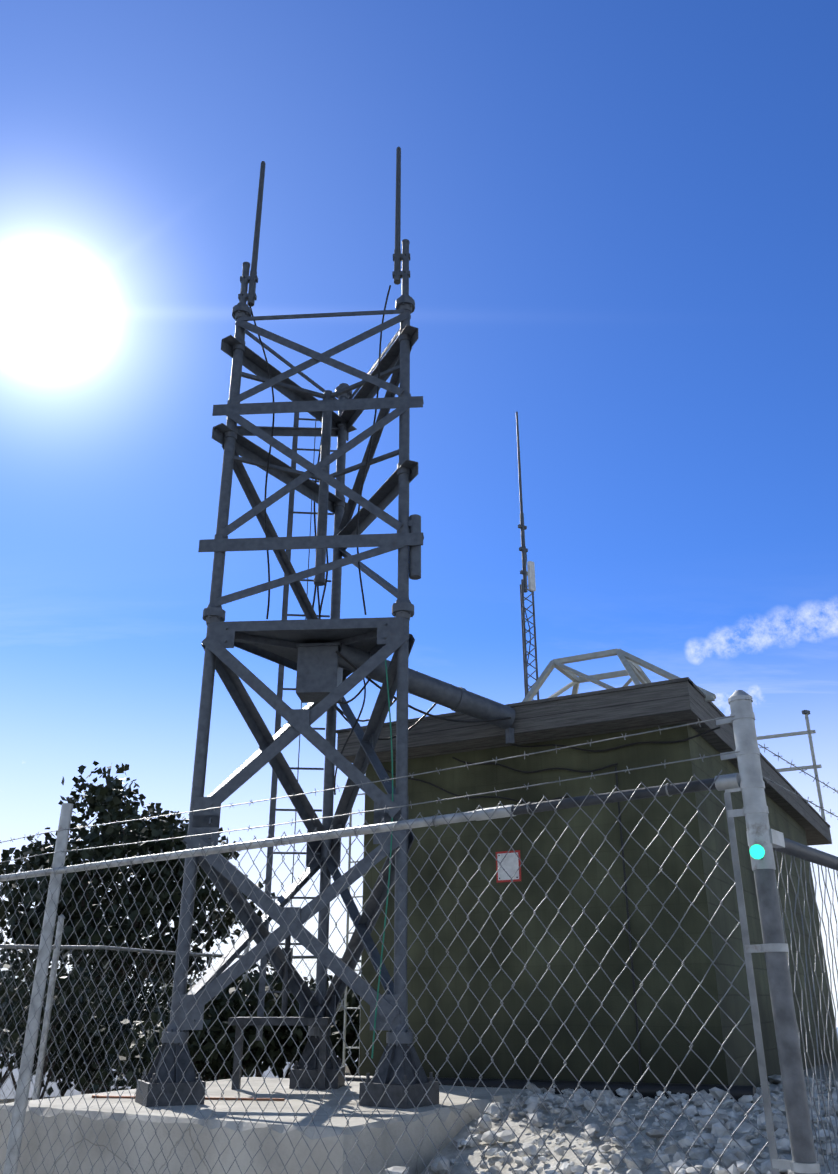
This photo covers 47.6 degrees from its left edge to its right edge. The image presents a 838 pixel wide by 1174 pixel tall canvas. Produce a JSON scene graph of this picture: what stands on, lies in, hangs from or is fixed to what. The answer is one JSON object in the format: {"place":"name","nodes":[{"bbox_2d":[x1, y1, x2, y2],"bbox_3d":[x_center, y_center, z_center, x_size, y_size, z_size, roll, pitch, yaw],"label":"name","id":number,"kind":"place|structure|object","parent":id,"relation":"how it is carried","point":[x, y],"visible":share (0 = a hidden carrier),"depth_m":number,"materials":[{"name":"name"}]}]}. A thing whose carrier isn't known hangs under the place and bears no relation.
{"place":"outdoors","nodes":[
{"label":"outdoors","id":0,"kind":"place"},
{"bbox_2d":[135,147,514,1108],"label":"radio tower","id":1,"kind":"structure","parent":0,"point":[321,657],"depth_m":7.01,"materials":[{"name":"metal"}]},
{"bbox_2d":[0,1027,837,1173],"bbox_3d":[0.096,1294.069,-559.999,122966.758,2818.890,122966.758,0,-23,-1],"label":"terrain","id":2,"kind":"structure","parent":0,"point":[450,1150],"depth_m":5.08,"materials":[{"name":"grey gravel"}]},
{"bbox_2d":[0,929,38,1013],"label":"shrub","id":3,"kind":"object","parent":2,"relation":"on","point":[13,950],"visible":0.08,"depth_m":14.95,"materials":[{"name":"green plant"}]},
{"bbox_2d":[0,949,102,1087],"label":"shrub","id":4,"kind":"object","parent":2,"relation":"on","point":[12,957],"visible":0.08,"depth_m":12.23,"materials":[{"name":"green plant"}]},
{"bbox_2d":[0,942,132,1098],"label":"shrub","id":5,"kind":"object","parent":2,"relation":"on","point":[64,1011],"visible":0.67,"depth_m":9.68,"materials":[{"name":"green plant"}]},
{"bbox_2d":[34,950,140,1095],"bbox_3d":[-4.978,6.396,14.015,1.783,2.011,2.344,0,-23,-1],"label":"shrub","id":6,"kind":"object","parent":2,"relation":"on","point":[96,974],"visible":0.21,"depth_m":14.36,"materials":[{"name":"green plant"}]},
{"bbox_2d":[8,992,170,1095],"bbox_3d":[-3.441,5.239,10.650,2.373,1.288,2.066,-15,-27,30],"label":"shrub","id":7,"kind":"object","parent":2,"relation":"on","point":[129,1005],"visible":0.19,"depth_m":10.33,"materials":[{"name":"green plant"}]},
{"bbox_2d":[0,761,275,1093],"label":"juniper tree","id":8,"kind":"object","parent":2,"relation":"on","point":[107,802],"visible":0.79,"depth_m":15.21,"materials":[{"name":"green plant"}]},
{"bbox_2d":[104,973,203,1080],"bbox_3d":[-3.468,6.133,13.046,1.877,1.548,1.889,0,-23,-1],"label":"shrub","id":9,"kind":"object","parent":2,"relation":"on","point":[138,989],"depth_m":13.10,"materials":[{"name":"green plant"}]},
{"bbox_2d":[76,985,263,1092],"bbox_3d":[-2.254,4.391,8.874,1.739,1.265,1.384,12,-26,-26],"label":"shrub","id":10,"kind":"object","parent":2,"relation":"on","point":[208,1048],"visible":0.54,"depth_m":8.77,"materials":[{"name":"green plant"}]},
{"bbox_2d":[132,982,261,1068],"bbox_3d":[-2.326,4.983,10.260,1.549,1.328,1.538,0,-23,-1],"label":"shrub","id":11,"kind":"object","parent":2,"relation":"on","point":[160,1005],"visible":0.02,"depth_m":10.24,"materials":[{"name":"green plant"}]},
{"bbox_2d":[150,972,290,1077],"bbox_3d":[-2.291,5.350,11.380,1.949,1.438,1.719,0,-23,-1],"label":"shrub","id":12,"kind":"object","parent":2,"relation":"on","point":[249,975],"visible":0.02,"depth_m":11.46,"materials":[{"name":"green plant"}]},
{"bbox_2d":[188,972,304,1080],"bbox_3d":[-1.804,4.456,9.272,1.130,1.319,1.354,-17,-29,34],"label":"shrub","id":13,"kind":"object","parent":2,"relation":"on","point":[252,999],"visible":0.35,"depth_m":9.12,"materials":[{"name":"green plant"}]},
{"bbox_2d":[249,959,274,1076],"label":"shrub","id":14,"kind":"object","parent":2,"relation":"on","point":[255,965],"depth_m":14.26,"materials":[{"name":"green plant"}]},
{"bbox_2d":[0,1077,534,1173],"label":"concrete slab","id":15,"kind":"structure","parent":2,"relation":"on","point":[481,1097],"depth_m":5.13,"materials":[{"name":"concrete"}]},
{"bbox_2d":[92,1095,284,1100],"bbox_3d":[-1.445,3.182,5.911,1.254,0.018,0.018,-4,-24,8],"label":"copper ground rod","id":16,"kind":"object","parent":15,"relation":"on","point":[226,1098],"visible":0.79,"depth_m":5.87,"materials":[{"name":"metal"}]},
{"bbox_2d":[238,971,329,1077],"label":"shrub","id":17,"kind":"object","parent":2,"relation":"on","point":[311,982],"depth_m":12.38,"materials":[{"name":"green plant"}]},
{"bbox_2d":[249,982,358,1076],"bbox_3d":[-1.135,4.617,9.722,1.420,1.051,1.653,0,-23,-1],"label":"shrub","id":18,"kind":"object","parent":2,"relation":"on","point":[335,1036],"visible":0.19,"depth_m":9.27,"materials":[{"name":"green plant"}]},
{"bbox_2d":[288,975,349,1062],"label":"shrub","id":19,"kind":"object","parent":2,"relation":"on","point":[330,976],"depth_m":11.31,"materials":[{"name":"green plant"}]},
{"bbox_2d":[333,989,359,1044],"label":"shrub","id":20,"kind":"object","parent":2,"relation":"on","point":[352,1000],"visible":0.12,"depth_m":9.39,"materials":[{"name":"green plant"}]},
{"bbox_2d":[347,972,359,1074],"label":"shrub","id":21,"kind":"object","parent":2,"relation":"on","point":[351,1068],"depth_m":10.24,"materials":[{"name":"green plant"}]},
{"bbox_2d":[0,690,837,1173],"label":"chain link fence","id":22,"kind":"object","parent":2,"relation":"on","point":[750,786],"visible":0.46,"depth_m":3.00,"materials":[{"name":"metal"}]},
{"bbox_2d":[750,844,764,858],"bbox_3d":[0.908,0.721,2.551,0.038,0.038,0.152,-8,-25,17],"label":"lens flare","id":23,"kind":"object","parent":22,"relation":"attached to","point":[757,851],"visible":0.94,"depth_m":2.49,"materials":[{"name":"plastic"}]},
{"bbox_2d":[336,412,837,1102],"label":"equipment building","id":24,"kind":"structure","parent":2,"relation":"on","point":[576,718],"depth_m":7.32,"materials":[{"name":"green concrete"}]},
{"bbox_2d":[384,1075,837,1173],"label":"limestone rubble","id":25,"kind":"object","parent":2,"relation":"on","point":[735,1160],"visible":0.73,"depth_m":4.97,"materials":[{"name":"grey gravel"}]},
{"bbox_2d":[0,0,837,1026],"label":"sky","id":26,"kind":"structure","parent":0,"point":[619,218],"materials":[{"name":"blue"}]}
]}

